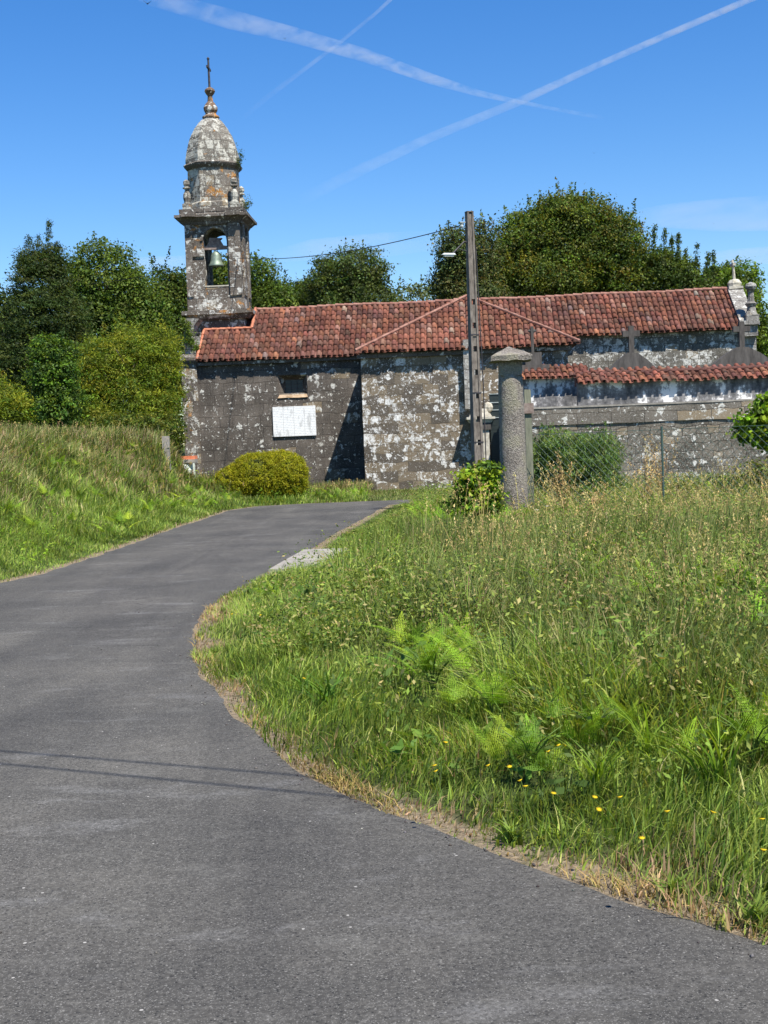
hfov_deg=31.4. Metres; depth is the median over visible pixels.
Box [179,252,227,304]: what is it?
broadleaf tree
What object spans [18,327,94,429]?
shrub
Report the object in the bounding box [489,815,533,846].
leafy tuft
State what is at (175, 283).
broadleaf tree
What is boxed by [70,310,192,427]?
shrub
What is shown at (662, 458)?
chain link fence
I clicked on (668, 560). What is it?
seeding grass
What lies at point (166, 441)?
stub post
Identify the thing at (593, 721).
bracken fern
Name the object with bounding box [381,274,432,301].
broadleaf tree
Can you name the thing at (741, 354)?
grave monument
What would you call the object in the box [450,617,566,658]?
bracken fern
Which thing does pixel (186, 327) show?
ivy
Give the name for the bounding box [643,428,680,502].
dry weed
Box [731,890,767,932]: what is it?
leafy tuft
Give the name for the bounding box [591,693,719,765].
leafy tuft
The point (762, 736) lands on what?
bracken fern
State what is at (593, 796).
wild flower
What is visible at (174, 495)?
bank bracken
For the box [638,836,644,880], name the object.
wild flower
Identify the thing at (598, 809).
wild flower
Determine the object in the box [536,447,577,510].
dry weed
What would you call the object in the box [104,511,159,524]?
bracken fern
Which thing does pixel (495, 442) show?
cemetery gate
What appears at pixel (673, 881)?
leafy tuft
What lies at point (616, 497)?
tall straw
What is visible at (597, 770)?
leafy tuft
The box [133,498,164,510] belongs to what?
bracken fern
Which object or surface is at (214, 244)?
bell
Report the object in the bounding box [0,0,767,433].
sky
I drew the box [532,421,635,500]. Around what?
shrub
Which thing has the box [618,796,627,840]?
wild flower
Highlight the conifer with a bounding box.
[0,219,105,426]
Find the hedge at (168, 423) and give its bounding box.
[74,407,189,453]
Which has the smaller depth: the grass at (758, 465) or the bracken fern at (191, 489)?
the grass at (758, 465)
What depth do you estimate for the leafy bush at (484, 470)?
20.68 m
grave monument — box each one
[522,326,549,371]
[603,326,662,421]
[708,321,767,419]
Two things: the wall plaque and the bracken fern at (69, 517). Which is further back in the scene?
the wall plaque
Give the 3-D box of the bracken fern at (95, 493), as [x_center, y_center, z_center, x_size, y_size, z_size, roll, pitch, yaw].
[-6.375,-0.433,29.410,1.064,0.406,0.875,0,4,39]
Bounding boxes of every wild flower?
[432,764,441,802]
[485,764,501,802]
[506,765,511,799]
[517,779,533,818]
[522,785,529,828]
[545,791,555,832]
[586,795,597,831]
[588,807,601,841]
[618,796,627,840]
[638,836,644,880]
[700,810,716,853]
[756,848,766,898]
[758,818,764,856]
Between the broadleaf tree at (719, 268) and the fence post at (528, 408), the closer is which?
the fence post at (528, 408)
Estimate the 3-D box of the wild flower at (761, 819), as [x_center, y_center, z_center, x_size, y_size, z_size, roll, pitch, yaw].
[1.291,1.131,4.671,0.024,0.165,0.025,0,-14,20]
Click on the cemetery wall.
(675, 398)
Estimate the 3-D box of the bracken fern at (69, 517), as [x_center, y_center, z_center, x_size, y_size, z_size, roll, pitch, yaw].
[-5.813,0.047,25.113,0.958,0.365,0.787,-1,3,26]
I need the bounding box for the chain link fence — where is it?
[535,425,767,509]
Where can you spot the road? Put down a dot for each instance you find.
(158, 841)
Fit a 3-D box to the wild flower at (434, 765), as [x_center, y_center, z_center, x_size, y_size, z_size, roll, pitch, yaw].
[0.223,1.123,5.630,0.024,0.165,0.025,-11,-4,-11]
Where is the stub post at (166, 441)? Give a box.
[162,436,170,469]
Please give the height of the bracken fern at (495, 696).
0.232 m
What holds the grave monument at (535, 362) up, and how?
on the ground at (488, 844)
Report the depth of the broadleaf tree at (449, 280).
62.96 m
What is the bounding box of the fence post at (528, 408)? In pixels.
[524,389,534,507]
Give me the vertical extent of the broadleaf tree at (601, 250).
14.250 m
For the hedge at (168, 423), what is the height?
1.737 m
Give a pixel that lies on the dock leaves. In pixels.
(528, 773)
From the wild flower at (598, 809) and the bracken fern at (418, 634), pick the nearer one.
the wild flower at (598, 809)
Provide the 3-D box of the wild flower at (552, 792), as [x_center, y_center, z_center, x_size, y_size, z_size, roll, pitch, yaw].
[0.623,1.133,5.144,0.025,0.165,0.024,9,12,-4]
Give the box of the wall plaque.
[272,406,316,436]
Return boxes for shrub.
[0,368,40,428]
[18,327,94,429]
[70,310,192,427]
[213,448,312,499]
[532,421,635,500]
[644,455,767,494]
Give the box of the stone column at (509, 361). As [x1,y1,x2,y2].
[488,347,531,514]
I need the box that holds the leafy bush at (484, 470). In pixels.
[440,458,511,525]
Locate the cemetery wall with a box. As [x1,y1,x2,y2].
[532,361,767,489]
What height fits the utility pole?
7.273 m
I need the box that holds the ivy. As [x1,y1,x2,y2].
[179,318,203,351]
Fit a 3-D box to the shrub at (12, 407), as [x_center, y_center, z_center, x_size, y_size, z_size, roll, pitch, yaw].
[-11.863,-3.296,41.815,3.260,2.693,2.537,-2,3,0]
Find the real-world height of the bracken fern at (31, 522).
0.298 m
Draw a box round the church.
[174,57,759,490]
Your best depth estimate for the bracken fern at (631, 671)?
7.11 m
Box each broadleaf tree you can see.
[0,283,26,361]
[47,231,184,405]
[97,349,183,435]
[146,246,187,410]
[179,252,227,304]
[219,249,313,308]
[277,269,317,305]
[296,237,404,307]
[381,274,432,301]
[420,210,516,300]
[486,176,673,296]
[632,223,721,291]
[699,260,741,287]
[713,255,767,356]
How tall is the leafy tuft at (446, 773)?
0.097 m
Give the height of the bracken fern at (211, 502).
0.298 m
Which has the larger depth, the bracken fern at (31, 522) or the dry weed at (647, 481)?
the bracken fern at (31, 522)
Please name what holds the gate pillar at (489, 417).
on the ground at (488, 844)
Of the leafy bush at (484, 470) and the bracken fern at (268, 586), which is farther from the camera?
the leafy bush at (484, 470)
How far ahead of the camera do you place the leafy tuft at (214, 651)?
10.70 m
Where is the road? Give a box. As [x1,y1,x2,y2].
[0,499,767,1023]
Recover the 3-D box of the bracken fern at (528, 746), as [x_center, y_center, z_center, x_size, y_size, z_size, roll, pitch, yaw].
[0.701,1.030,5.994,0.596,0.260,1.039,-3,3,-23]
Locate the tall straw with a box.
[423,456,767,580]
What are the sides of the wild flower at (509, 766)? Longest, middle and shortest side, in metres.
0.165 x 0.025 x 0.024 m
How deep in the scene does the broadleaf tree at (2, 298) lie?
51.22 m
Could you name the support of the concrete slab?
on the ground at (488, 844)
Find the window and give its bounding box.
[278,380,307,397]
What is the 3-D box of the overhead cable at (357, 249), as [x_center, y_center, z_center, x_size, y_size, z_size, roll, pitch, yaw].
[-2.365,-8.522,43.617,0.022,2.913,25.317,-3,3,-19]
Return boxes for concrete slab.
[268,548,348,574]
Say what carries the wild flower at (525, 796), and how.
on the ground at (488, 844)
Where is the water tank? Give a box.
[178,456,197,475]
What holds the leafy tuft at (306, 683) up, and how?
on the ground at (488, 844)
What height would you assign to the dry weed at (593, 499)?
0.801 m
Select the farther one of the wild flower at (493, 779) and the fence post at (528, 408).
the fence post at (528, 408)
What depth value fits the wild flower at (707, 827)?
4.81 m
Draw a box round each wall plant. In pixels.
[233,142,245,168]
[241,194,251,210]
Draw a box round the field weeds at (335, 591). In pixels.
[228,470,767,834]
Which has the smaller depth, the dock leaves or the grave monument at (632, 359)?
the dock leaves
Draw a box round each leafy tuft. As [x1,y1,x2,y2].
[206,647,220,656]
[213,606,228,615]
[279,668,329,701]
[285,661,361,715]
[426,764,452,785]
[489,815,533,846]
[540,724,648,801]
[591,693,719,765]
[623,697,767,801]
[641,871,694,901]
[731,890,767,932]
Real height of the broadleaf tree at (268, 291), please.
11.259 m
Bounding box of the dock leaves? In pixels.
[237,504,766,814]
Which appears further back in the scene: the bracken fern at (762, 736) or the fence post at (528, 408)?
the fence post at (528, 408)
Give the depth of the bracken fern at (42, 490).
26.09 m
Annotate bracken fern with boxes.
[0,498,27,512]
[12,515,47,529]
[35,481,60,496]
[57,509,84,519]
[86,484,109,497]
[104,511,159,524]
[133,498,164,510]
[160,473,179,484]
[165,498,180,506]
[177,483,206,495]
[184,498,209,509]
[198,476,212,484]
[202,499,218,507]
[212,488,239,497]
[254,581,294,599]
[358,611,451,653]
[368,627,498,691]
[389,612,508,667]
[430,668,523,715]
[447,709,599,770]
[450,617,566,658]
[542,679,651,739]
[563,648,756,688]
[679,683,767,760]
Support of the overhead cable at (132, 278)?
attached to the church
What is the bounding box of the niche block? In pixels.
[522,363,587,406]
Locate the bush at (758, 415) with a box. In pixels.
[725,391,767,457]
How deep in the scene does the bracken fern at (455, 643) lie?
8.67 m
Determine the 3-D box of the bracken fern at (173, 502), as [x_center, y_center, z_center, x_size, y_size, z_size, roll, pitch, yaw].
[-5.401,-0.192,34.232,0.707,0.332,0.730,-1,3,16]
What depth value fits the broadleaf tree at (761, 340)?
59.21 m
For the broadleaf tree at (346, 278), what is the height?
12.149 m
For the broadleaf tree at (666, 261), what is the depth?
64.98 m
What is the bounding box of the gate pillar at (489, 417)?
[463,339,494,466]
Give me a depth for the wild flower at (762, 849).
4.33 m
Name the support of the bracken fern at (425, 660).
on the ground at (488, 844)
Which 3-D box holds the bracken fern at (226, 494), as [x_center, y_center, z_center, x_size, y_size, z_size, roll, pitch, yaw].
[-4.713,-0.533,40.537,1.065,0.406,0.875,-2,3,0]
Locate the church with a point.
(378, 387)
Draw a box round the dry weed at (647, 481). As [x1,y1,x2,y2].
[627,448,657,505]
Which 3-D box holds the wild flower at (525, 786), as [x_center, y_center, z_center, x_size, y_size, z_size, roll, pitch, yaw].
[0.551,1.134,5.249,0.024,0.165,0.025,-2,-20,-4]
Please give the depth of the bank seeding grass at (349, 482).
36.15 m
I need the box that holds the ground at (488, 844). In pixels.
[0,446,767,944]
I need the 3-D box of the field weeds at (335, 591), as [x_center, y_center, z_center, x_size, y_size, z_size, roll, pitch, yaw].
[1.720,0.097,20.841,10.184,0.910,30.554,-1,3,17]
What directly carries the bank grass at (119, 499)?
on the ground at (488, 844)
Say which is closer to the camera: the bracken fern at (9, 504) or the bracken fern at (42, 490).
the bracken fern at (9, 504)
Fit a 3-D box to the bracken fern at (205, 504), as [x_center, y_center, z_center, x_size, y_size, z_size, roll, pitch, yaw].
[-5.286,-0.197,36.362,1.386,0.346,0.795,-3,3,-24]
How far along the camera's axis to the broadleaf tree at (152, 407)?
73.41 m
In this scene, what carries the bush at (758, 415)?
on the ground at (488, 844)
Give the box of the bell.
[204,238,226,267]
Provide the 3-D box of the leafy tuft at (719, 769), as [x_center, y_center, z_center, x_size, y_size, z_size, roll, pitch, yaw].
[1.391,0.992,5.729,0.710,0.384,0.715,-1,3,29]
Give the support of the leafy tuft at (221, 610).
on the ground at (488, 844)
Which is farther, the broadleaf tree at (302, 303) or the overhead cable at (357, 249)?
the broadleaf tree at (302, 303)
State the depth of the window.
52.02 m
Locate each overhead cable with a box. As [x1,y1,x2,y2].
[64,268,184,286]
[223,225,459,258]
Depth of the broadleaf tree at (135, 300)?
58.75 m
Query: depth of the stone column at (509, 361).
21.79 m
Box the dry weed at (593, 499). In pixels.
[583,482,605,514]
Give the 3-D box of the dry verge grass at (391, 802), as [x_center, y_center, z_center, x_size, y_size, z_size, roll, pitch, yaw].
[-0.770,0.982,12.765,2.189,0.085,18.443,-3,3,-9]
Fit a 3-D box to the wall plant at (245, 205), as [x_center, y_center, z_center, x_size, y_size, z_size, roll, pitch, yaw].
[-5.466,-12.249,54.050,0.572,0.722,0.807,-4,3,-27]
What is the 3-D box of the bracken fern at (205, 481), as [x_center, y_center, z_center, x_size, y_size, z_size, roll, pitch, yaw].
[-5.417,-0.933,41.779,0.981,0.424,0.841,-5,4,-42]
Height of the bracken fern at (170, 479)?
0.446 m
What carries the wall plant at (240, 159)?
attached to the church
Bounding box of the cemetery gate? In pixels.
[489,393,500,480]
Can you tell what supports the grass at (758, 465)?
on the ground at (488, 844)
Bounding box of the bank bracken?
[40,442,367,531]
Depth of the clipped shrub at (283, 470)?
41.76 m
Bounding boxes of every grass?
[0,418,371,510]
[0,421,373,581]
[189,548,767,941]
[414,478,767,646]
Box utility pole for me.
[442,211,486,465]

